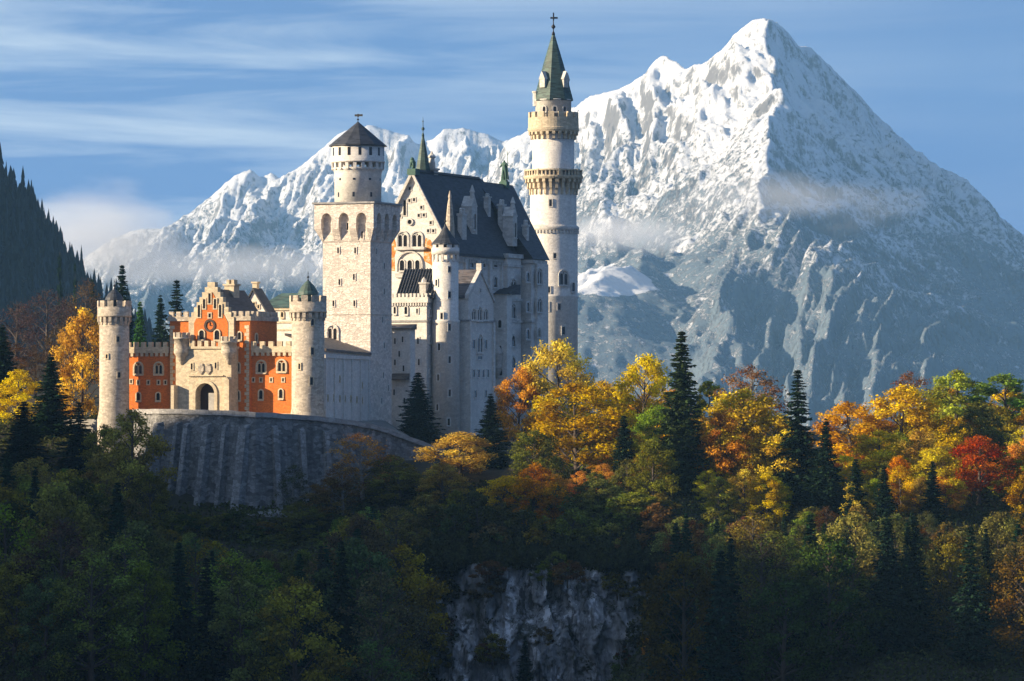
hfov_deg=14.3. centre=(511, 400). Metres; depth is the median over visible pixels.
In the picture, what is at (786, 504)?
broadleaf tree
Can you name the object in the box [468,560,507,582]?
shrub
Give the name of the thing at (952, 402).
broadleaf tree
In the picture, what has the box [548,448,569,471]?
broadleaf tree
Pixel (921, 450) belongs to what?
broadleaf tree
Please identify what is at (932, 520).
broadleaf tree
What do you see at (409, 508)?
shrub
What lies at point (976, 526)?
shrub
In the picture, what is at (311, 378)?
window
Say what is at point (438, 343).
window
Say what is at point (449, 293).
window
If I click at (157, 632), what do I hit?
broadleaf tree
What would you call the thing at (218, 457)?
terrace wall
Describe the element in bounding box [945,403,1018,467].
broadleaf tree
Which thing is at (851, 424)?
broadleaf tree
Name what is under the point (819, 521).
broadleaf tree
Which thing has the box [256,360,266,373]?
window
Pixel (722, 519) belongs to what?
shrub
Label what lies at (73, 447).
spruce tree
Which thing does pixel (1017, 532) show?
spruce tree
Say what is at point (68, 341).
broadleaf tree
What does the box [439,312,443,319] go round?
window
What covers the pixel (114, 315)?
round tower
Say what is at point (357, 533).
spruce tree
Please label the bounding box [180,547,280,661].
broadleaf tree
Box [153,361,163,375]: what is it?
window
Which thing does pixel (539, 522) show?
shrub
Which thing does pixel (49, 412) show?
spruce tree
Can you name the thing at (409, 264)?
window
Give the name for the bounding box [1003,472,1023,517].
broadleaf tree
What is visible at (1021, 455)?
broadleaf tree
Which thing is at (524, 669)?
spruce tree
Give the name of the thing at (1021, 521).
shrub
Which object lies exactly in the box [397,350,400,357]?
window
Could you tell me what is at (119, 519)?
spruce tree
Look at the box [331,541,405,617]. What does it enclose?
broadleaf tree
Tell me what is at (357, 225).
square tower
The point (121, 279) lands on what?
spruce tree
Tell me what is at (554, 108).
window
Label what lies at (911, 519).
spruce tree
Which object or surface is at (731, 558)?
spruce tree
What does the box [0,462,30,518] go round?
broadleaf tree
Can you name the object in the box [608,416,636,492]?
spruce tree
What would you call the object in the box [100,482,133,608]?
spruce tree
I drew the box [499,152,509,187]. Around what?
statue
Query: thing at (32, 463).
broadleaf tree
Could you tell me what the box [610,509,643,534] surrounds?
shrub
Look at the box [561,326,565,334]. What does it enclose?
window
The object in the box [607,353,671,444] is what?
broadleaf tree
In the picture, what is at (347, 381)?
connecting wing
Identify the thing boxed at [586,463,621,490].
broadleaf tree
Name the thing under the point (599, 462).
broadleaf tree
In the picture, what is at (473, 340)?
window
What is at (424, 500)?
shrub
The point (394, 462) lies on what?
broadleaf tree
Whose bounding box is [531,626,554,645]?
shrub
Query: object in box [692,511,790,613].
broadleaf tree
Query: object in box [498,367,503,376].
window
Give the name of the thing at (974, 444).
broadleaf tree
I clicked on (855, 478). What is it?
spruce tree
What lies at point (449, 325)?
window
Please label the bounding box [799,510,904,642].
broadleaf tree
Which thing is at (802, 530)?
broadleaf tree
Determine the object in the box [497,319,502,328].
window
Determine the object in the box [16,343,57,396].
bare tree
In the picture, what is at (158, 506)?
broadleaf tree
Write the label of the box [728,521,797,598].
broadleaf tree
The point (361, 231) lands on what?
window
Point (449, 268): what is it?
window
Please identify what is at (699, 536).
broadleaf tree
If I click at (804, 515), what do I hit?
shrub
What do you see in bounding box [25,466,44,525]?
spruce tree
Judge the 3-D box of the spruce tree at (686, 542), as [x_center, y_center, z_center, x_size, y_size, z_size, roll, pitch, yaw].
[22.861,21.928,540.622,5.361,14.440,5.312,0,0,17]
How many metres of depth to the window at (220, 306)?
609.30 m
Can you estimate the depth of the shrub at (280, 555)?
557.74 m
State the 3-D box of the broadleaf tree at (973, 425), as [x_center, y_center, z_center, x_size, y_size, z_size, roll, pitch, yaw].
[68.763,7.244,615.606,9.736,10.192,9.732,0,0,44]
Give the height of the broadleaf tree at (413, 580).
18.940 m
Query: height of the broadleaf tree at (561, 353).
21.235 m
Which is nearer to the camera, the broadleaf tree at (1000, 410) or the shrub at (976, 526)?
the shrub at (976, 526)
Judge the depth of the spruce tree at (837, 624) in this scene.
526.79 m
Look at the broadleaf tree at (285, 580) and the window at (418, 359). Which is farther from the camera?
the window at (418, 359)
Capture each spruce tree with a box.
[0,324,25,398]
[0,402,53,468]
[0,452,22,522]
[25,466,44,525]
[30,354,74,441]
[51,401,104,477]
[56,255,63,367]
[72,264,76,367]
[86,279,97,373]
[95,502,135,633]
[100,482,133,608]
[115,265,135,346]
[131,302,147,346]
[151,295,169,346]
[157,542,199,665]
[161,279,184,346]
[177,557,231,680]
[198,550,220,628]
[284,553,321,668]
[309,546,334,646]
[313,546,332,627]
[320,541,365,680]
[347,528,382,662]
[367,505,376,555]
[396,373,445,441]
[468,394,512,469]
[515,636,533,680]
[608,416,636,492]
[644,522,697,679]
[652,331,716,494]
[679,512,697,617]
[695,550,745,680]
[706,519,725,595]
[725,535,749,653]
[767,370,820,504]
[781,512,790,557]
[781,514,835,661]
[803,419,847,521]
[819,523,829,603]
[826,520,854,628]
[839,459,871,522]
[841,508,859,591]
[849,511,863,590]
[852,509,914,657]
[857,512,881,612]
[870,466,896,527]
[871,523,903,642]
[896,520,914,604]
[898,517,941,656]
[900,510,920,571]
[918,462,949,526]
[927,532,955,624]
[933,519,953,591]
[943,525,995,663]
[977,526,997,622]
[1000,521,1023,630]
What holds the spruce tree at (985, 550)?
on the ground
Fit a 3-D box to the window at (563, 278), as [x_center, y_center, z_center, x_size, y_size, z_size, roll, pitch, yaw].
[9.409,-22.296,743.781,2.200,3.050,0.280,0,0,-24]
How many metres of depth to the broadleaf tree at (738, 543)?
547.62 m
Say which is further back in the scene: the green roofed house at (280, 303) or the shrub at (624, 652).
the green roofed house at (280, 303)
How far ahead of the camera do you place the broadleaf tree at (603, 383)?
631.07 m
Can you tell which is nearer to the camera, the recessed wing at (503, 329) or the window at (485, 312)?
the window at (485, 312)
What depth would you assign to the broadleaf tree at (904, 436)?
606.82 m
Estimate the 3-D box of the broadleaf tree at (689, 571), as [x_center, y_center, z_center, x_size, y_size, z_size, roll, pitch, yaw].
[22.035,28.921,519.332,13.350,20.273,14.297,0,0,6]
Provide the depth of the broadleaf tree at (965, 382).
625.16 m
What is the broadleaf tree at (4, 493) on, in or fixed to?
on the ground
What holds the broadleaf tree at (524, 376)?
on the ground
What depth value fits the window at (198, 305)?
610.64 m
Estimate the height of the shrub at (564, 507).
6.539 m
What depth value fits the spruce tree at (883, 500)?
571.58 m
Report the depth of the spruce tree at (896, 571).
517.22 m
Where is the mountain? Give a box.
[83,18,1023,431]
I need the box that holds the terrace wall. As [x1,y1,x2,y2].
[129,409,444,516]
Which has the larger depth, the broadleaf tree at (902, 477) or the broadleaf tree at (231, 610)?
the broadleaf tree at (902, 477)
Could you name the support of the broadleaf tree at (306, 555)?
on the ground
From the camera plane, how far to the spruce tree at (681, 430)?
588.80 m
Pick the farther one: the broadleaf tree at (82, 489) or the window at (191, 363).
the window at (191, 363)
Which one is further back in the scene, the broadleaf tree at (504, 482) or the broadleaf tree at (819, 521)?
the broadleaf tree at (504, 482)
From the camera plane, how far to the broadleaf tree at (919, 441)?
595.05 m
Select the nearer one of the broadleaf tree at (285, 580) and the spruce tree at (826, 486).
the broadleaf tree at (285, 580)
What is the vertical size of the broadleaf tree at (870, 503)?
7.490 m
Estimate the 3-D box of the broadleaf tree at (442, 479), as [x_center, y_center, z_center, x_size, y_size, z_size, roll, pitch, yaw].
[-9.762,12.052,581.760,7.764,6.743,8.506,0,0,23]
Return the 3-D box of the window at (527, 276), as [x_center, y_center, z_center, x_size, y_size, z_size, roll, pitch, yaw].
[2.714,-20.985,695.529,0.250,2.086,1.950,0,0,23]
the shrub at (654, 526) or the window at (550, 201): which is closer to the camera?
the shrub at (654, 526)
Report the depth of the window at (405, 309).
659.29 m
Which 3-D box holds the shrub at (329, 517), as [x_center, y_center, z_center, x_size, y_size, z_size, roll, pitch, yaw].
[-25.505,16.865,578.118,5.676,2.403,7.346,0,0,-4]
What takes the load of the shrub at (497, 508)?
on the ground
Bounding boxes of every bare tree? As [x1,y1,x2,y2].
[0,300,47,373]
[6,289,79,373]
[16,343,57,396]
[39,297,93,366]
[58,278,105,355]
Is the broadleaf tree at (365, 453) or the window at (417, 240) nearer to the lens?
the broadleaf tree at (365, 453)
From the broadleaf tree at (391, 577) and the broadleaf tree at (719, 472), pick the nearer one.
the broadleaf tree at (391, 577)
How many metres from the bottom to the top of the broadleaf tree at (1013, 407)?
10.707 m
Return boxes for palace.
[392,121,548,429]
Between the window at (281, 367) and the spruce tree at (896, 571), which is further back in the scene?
the window at (281, 367)
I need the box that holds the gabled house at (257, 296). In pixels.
[248,282,275,311]
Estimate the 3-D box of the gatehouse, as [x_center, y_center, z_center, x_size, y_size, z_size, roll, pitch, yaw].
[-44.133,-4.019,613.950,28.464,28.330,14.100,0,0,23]
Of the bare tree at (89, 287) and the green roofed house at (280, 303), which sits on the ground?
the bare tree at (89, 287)
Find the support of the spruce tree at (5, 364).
on the ground
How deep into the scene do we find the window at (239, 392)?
608.41 m
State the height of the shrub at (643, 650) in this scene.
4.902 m
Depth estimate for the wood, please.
1960.26 m
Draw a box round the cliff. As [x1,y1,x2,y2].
[401,529,671,680]
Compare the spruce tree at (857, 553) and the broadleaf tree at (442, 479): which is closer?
the spruce tree at (857, 553)
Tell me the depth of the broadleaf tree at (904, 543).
553.36 m
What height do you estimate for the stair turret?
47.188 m
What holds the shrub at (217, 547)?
on the ground
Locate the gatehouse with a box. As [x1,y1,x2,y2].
[129,280,291,413]
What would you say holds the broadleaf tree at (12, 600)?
on the ground
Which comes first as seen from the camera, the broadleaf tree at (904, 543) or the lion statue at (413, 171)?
the broadleaf tree at (904, 543)
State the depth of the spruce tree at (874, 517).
526.93 m
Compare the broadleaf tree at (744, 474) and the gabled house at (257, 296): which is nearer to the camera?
the broadleaf tree at (744, 474)
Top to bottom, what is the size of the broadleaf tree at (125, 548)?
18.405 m
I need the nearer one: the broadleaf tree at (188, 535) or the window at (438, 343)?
the broadleaf tree at (188, 535)
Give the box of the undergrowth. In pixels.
[0,411,1023,680]
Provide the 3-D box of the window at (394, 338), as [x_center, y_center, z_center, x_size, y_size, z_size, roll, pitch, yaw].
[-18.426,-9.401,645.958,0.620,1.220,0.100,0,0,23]
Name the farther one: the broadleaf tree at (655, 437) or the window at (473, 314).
the window at (473, 314)
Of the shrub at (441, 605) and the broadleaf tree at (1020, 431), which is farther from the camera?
the broadleaf tree at (1020, 431)
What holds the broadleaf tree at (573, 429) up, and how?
on the ground
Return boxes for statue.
[407,157,419,174]
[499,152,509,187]
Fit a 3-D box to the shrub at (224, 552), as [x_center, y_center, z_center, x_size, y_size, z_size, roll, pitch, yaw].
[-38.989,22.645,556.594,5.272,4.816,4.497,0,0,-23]
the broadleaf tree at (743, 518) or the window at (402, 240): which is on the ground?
the broadleaf tree at (743, 518)
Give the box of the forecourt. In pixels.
[66,419,409,436]
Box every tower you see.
[97,280,131,453]
[289,276,326,416]
[312,114,401,424]
[524,12,582,427]
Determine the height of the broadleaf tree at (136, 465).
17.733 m
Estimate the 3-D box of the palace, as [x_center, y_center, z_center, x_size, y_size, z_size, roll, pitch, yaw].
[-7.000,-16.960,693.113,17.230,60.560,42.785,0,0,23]
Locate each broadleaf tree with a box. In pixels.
[0,368,45,423]
[0,457,65,500]
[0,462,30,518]
[0,479,31,561]
[0,500,50,603]
[0,500,55,620]
[0,539,87,654]
[0,552,64,661]
[1,474,48,515]
[7,340,32,375]
[8,516,109,649]
[9,479,110,622]
[27,468,100,563]
[28,468,85,511]
[31,321,96,383]
[37,520,98,610]
[42,476,112,589]
[45,545,144,680]
[48,306,98,417]
[70,495,172,577]
[72,528,169,659]
[76,424,128,493]
[84,327,98,384]
[86,408,180,523]
[86,519,175,642]
[87,482,125,511]
[93,478,120,512]
[93,496,141,551]
[99,559,189,680]
[124,499,153,546]
[125,470,177,527]
[157,535,230,628]
[169,532,206,570]
[169,543,230,597]
[177,536,231,606]
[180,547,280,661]
[192,576,298,680]
[198,558,273,650]
[218,598,321,647]
[234,557,285,595]
[243,575,362,680]
[253,550,284,588]
[270,501,326,534]
[274,462,309,512]
[276,560,316,620]
[277,549,318,587]
[299,476,360,517]
[302,513,415,647]
[308,536,407,671]
[313,462,370,514]
[316,516,352,557]
[326,432,398,499]
[328,636,415,680]
[329,512,386,577]
[330,565,435,680]
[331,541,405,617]
[357,467,440,504]
[361,544,453,674]
[363,454,421,492]
[369,504,433,590]
[413,431,498,477]
[415,462,471,504]
[476,475,526,507]
[493,366,545,460]
[503,462,563,524]
[507,427,572,481]
[516,337,595,464]
[517,380,640,480]
[518,467,568,523]
[525,473,576,504]
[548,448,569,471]
[565,470,592,499]
[567,446,596,473]
[569,439,602,469]
[572,377,630,448]
[572,477,629,512]
[575,471,614,516]
[586,454,617,473]
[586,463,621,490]
[587,423,617,466]
[599,431,647,472]
[601,434,651,476]
[606,492,661,517]
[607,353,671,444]
[608,458,649,494]
[621,440,681,499]
[629,404,670,442]
[629,448,671,495]
[631,394,655,416]
[632,549,736,680]
[633,405,661,435]
[637,425,660,451]
[648,515,711,557]
[655,519,726,596]
[659,388,697,419]
[687,532,748,618]
[690,469,725,502]
[691,410,756,486]
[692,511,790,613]
[692,554,749,586]
[693,381,727,443]
[694,418,708,458]
[697,384,789,490]
[697,415,725,447]
[698,476,738,514]
[699,533,795,668]
[701,461,734,495]
[708,364,790,463]
[723,516,750,556]
[725,464,755,492]
[725,468,765,516]
[727,399,774,435]
[728,440,770,492]
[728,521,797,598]
[731,514,781,583]
[731,573,849,680]
[732,413,814,485]
[732,530,818,641]
[744,473,789,523]
[755,476,793,513]
[777,532,899,672]
[780,424,815,457]
[781,520,823,581]
[789,528,822,568]
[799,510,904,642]
[806,506,850,544]
[809,400,889,467]
[834,429,911,488]
[835,446,870,479]
[837,419,856,443]
[838,466,868,486]
[839,476,876,520]
[841,384,953,458]
[855,513,932,594]
[861,479,893,515]
[864,446,877,475]
[867,461,901,502]
[877,432,914,461]
[879,455,916,505]
[879,465,918,512]
[880,371,932,432]
[889,429,953,481]
[890,422,914,453]
[892,517,928,561]
[897,455,914,494]
[899,476,930,515]
[904,418,945,447]
[904,531,996,638]
[907,425,951,463]
[907,448,942,479]
[908,446,967,507]
[911,369,992,439]
[914,402,951,424]
[917,415,984,487]
[917,510,944,549]
[920,526,1000,610]
[924,476,973,515]
[925,521,964,580]
[940,388,968,424]
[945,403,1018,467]
[945,435,1023,502]
[946,418,993,475]
[964,512,1018,592]
[965,373,1023,434]
[973,404,1020,455]
[973,511,1021,597]
[981,435,1008,474]
[981,545,1023,662]
[983,534,1023,643]
[987,458,1023,503]
[989,389,1022,426]
[995,526,1023,594]
[996,426,1023,469]
[996,451,1023,502]
[1000,437,1023,484]
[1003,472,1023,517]
[1008,391,1023,434]
[1008,407,1023,458]
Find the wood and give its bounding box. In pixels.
[0,144,168,365]
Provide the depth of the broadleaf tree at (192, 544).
530.78 m
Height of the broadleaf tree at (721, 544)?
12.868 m
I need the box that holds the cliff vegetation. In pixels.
[400,524,672,680]
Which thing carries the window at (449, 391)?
in the stair turret
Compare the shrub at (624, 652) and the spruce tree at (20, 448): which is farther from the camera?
the spruce tree at (20, 448)
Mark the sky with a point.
(122, 117)
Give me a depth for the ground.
572.56 m
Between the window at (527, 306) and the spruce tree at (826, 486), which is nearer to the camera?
the spruce tree at (826, 486)
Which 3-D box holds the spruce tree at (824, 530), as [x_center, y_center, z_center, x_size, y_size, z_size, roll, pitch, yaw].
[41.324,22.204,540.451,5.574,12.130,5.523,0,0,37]
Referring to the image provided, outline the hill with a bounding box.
[1,190,43,350]
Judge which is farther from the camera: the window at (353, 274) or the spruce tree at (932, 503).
the window at (353, 274)
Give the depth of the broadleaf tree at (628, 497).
569.88 m
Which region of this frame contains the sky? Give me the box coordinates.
[0,0,1023,260]
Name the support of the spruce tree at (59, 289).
on the ground
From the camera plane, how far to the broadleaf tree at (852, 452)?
608.75 m
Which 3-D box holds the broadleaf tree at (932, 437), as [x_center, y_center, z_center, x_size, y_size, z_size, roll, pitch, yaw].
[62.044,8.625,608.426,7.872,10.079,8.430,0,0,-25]
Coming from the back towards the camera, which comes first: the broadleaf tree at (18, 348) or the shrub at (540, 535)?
the broadleaf tree at (18, 348)
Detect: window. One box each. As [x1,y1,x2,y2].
[116,335,120,342]
[117,371,121,378]
[133,361,143,375]
[135,392,140,401]
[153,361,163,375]
[155,392,160,401]
[190,362,193,370]
[197,304,200,317]
[198,329,205,341]
[202,298,206,309]
[207,292,211,303]
[207,312,211,318]
[213,298,216,309]
[213,329,220,341]
[214,361,217,369]
[218,304,222,317]
[237,331,241,341]
[238,362,240,373]
[238,390,240,401]
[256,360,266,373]
[258,389,263,400]
[276,359,286,372]
[278,388,283,399]
[280,311,284,318]
[309,376,313,385]
[310,318,314,325]
[310,347,314,355]
[326,324,338,340]
[352,273,355,280]
[353,247,356,254]
[360,230,363,239]
[392,388,395,395]
[393,306,396,314]
[393,337,396,344]
[396,230,408,246]
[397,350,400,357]
[398,259,405,271]
[401,335,404,342]
[402,199,406,215]
[403,306,408,315]
[406,218,413,225]
[406,259,412,268]
[410,231,423,246]
[414,259,420,268]
[416,337,419,344]
[417,358,420,365]
[435,403,438,410]
[436,373,439,381]
[437,342,440,350]
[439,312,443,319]
[446,418,450,425]
[447,266,451,272]
[447,291,451,298]
[447,323,451,331]
[447,355,451,363]
[447,389,451,396]
[469,263,474,268]
[470,308,477,321]
[472,339,475,349]
[472,369,475,377]
[476,333,483,353]
[477,306,482,321]
[477,355,482,359]
[483,308,488,320]
[484,339,487,349]
[486,369,489,377]
[492,275,498,288]
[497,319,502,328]
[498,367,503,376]
[510,278,516,285]
[512,302,516,319]
[512,334,516,347]
[512,355,515,368]
[525,271,530,282]
[525,301,530,312]
[525,328,530,339]
[536,267,542,284]
[536,297,542,313]
[536,327,541,338]
[548,199,552,206]
[552,105,557,112]
[557,303,561,310]
[558,270,568,285]
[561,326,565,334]
[571,282,575,292]
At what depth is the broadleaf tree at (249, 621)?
524.96 m
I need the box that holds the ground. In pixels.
[0,363,1023,680]
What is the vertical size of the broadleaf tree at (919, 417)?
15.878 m
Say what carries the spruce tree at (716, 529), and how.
on the ground
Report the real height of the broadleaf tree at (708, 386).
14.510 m
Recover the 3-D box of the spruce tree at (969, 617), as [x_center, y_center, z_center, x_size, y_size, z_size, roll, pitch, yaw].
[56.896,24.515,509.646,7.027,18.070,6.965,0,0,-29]
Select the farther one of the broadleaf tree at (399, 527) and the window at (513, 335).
the window at (513, 335)
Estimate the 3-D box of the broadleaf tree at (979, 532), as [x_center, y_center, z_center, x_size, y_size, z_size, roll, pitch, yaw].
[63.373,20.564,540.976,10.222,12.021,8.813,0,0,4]
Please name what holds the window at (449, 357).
in the stair turret
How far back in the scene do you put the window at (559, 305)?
743.62 m
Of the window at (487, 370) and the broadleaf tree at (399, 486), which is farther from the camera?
the window at (487, 370)
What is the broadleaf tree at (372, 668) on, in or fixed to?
on the ground
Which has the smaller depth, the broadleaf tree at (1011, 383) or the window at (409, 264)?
the broadleaf tree at (1011, 383)
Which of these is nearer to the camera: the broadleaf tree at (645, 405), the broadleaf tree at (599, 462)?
the broadleaf tree at (599, 462)
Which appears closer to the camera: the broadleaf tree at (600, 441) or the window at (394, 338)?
the broadleaf tree at (600, 441)
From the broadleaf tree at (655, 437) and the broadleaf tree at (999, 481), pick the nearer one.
the broadleaf tree at (999, 481)
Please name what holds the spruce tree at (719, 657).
on the ground
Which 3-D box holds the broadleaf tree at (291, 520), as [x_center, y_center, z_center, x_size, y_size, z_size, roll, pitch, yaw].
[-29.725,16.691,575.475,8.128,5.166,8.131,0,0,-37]
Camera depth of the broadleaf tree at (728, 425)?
588.48 m
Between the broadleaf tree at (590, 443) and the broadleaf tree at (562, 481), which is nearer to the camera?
the broadleaf tree at (562, 481)
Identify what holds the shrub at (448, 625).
on the cliff
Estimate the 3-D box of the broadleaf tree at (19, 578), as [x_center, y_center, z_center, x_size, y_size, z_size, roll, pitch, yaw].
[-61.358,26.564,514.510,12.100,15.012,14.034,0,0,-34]
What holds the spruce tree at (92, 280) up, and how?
on the ground
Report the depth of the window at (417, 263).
674.27 m
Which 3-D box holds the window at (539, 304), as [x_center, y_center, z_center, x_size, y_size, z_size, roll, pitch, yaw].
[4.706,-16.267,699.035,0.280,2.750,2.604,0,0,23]
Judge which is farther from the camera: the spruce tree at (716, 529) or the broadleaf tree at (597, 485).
the broadleaf tree at (597, 485)
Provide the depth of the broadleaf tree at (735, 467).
592.07 m
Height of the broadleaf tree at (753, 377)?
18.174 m
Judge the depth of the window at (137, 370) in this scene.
615.88 m
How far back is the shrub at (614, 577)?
554.44 m
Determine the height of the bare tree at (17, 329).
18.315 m
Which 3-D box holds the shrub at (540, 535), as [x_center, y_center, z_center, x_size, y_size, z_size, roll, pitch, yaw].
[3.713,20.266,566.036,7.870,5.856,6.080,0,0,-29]
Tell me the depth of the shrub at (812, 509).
575.37 m
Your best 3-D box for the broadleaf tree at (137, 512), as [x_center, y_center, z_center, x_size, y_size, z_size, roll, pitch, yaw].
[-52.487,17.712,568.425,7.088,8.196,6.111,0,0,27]
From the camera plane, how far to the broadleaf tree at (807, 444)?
637.43 m
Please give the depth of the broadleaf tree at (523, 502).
571.70 m
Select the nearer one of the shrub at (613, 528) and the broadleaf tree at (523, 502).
the shrub at (613, 528)
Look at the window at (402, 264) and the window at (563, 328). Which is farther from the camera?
the window at (563, 328)
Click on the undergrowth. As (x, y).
(988, 503)
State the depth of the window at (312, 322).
597.66 m
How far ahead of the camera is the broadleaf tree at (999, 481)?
588.12 m
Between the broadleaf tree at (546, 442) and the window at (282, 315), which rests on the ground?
the broadleaf tree at (546, 442)
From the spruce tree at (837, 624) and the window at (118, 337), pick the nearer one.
the spruce tree at (837, 624)
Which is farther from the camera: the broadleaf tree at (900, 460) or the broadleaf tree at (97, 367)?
the broadleaf tree at (97, 367)
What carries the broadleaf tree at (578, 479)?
on the ground
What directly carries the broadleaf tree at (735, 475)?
on the ground
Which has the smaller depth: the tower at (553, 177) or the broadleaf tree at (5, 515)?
the broadleaf tree at (5, 515)
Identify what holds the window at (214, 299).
in the gatehouse
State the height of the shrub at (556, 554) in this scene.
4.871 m
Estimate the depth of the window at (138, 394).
615.88 m
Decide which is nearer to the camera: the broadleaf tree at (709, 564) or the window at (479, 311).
the broadleaf tree at (709, 564)
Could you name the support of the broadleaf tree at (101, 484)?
on the ground
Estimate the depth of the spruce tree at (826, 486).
579.33 m
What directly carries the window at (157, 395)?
in the gatehouse
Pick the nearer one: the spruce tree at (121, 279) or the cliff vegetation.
the cliff vegetation
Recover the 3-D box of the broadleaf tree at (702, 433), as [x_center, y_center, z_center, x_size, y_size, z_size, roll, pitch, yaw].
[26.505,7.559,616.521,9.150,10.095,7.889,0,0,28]
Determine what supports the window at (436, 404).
in the stair turret
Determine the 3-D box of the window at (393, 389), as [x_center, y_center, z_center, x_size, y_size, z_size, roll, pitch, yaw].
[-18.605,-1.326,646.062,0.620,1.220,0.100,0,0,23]
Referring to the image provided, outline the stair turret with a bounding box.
[431,191,459,433]
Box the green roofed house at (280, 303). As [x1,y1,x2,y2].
[269,293,299,345]
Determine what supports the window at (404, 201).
in the palace
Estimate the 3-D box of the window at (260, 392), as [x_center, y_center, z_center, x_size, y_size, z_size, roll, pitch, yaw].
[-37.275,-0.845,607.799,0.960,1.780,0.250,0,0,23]
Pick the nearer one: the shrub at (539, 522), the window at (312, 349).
the shrub at (539, 522)
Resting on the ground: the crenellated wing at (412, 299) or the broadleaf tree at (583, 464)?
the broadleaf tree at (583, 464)
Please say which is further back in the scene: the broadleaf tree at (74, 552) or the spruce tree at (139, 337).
the spruce tree at (139, 337)
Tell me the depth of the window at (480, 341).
665.93 m
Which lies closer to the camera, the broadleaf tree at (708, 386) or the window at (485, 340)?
the broadleaf tree at (708, 386)
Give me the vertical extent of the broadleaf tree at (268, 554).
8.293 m
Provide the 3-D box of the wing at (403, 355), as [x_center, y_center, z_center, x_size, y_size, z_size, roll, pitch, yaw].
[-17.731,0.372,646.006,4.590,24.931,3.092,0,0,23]
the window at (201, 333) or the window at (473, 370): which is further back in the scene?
the window at (473, 370)
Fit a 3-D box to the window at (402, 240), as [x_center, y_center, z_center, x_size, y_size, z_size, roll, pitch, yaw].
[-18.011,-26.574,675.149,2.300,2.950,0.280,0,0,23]
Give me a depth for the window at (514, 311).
693.98 m
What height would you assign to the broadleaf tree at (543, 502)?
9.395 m
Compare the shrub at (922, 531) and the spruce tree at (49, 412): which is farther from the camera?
the spruce tree at (49, 412)
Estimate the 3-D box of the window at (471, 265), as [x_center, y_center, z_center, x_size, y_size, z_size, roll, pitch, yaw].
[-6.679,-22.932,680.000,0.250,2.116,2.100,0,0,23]
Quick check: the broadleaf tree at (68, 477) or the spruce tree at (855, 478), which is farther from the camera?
the spruce tree at (855, 478)
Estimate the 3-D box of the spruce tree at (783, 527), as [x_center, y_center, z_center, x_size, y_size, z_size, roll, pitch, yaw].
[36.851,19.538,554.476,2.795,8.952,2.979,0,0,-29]
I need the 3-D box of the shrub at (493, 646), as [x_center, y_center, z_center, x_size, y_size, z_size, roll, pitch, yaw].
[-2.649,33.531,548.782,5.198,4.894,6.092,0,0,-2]
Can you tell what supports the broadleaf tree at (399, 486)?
on the ground
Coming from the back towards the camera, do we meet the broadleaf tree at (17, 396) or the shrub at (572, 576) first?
the broadleaf tree at (17, 396)
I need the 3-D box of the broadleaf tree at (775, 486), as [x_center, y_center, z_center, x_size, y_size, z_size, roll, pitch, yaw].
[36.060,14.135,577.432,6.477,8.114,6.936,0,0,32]
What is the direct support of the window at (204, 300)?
in the gatehouse
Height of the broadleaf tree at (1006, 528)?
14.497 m
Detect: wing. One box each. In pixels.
[285,333,371,420]
[392,268,434,422]
[392,324,416,428]
[458,263,494,435]
[494,285,520,429]
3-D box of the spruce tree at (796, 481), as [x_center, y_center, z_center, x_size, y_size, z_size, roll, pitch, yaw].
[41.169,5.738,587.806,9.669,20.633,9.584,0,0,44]
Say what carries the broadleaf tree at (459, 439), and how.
on the ground
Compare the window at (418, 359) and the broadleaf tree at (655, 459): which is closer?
the broadleaf tree at (655, 459)
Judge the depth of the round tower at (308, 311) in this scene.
597.92 m
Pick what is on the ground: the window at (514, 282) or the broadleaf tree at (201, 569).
the broadleaf tree at (201, 569)
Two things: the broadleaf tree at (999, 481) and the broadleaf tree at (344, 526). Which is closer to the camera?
the broadleaf tree at (344, 526)
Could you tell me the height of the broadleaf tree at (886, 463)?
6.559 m
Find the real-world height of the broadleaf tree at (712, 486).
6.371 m
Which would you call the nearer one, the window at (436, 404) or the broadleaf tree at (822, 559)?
the broadleaf tree at (822, 559)
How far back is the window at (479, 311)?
665.93 m
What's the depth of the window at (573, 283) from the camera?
745.08 m
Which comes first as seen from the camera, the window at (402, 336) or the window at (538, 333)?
the window at (402, 336)
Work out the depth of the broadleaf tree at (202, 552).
540.94 m
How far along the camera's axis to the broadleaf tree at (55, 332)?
759.47 m
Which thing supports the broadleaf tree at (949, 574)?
on the ground
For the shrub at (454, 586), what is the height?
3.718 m
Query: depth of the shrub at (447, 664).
551.22 m
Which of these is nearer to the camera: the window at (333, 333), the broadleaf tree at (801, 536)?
the broadleaf tree at (801, 536)
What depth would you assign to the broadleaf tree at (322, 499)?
580.07 m
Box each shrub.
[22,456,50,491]
[211,540,227,552]
[218,550,242,570]
[262,549,288,574]
[317,511,347,525]
[318,513,341,525]
[358,506,388,537]
[394,504,427,525]
[399,494,445,532]
[430,642,452,674]
[433,594,450,609]
[435,615,454,638]
[439,576,466,602]
[465,574,504,599]
[468,523,512,546]
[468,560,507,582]
[474,633,511,668]
[474,643,496,664]
[483,509,522,537]
[492,494,521,521]
[501,509,549,539]
[519,481,575,515]
[521,527,552,546]
[525,496,553,524]
[528,515,562,544]
[528,564,552,585]
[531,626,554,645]
[539,551,576,586]
[544,514,584,538]
[547,506,599,540]
[549,560,590,587]
[568,489,606,519]
[587,522,624,545]
[589,494,647,529]
[600,571,638,598]
[605,492,662,521]
[609,649,629,676]
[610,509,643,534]
[616,645,631,663]
[618,502,675,542]
[636,493,682,517]
[636,523,671,548]
[640,638,649,654]
[698,508,733,532]
[702,520,730,547]
[790,517,807,541]
[791,511,825,528]
[793,507,823,523]
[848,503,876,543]
[899,526,931,556]
[965,524,991,549]
[1002,514,1023,549]

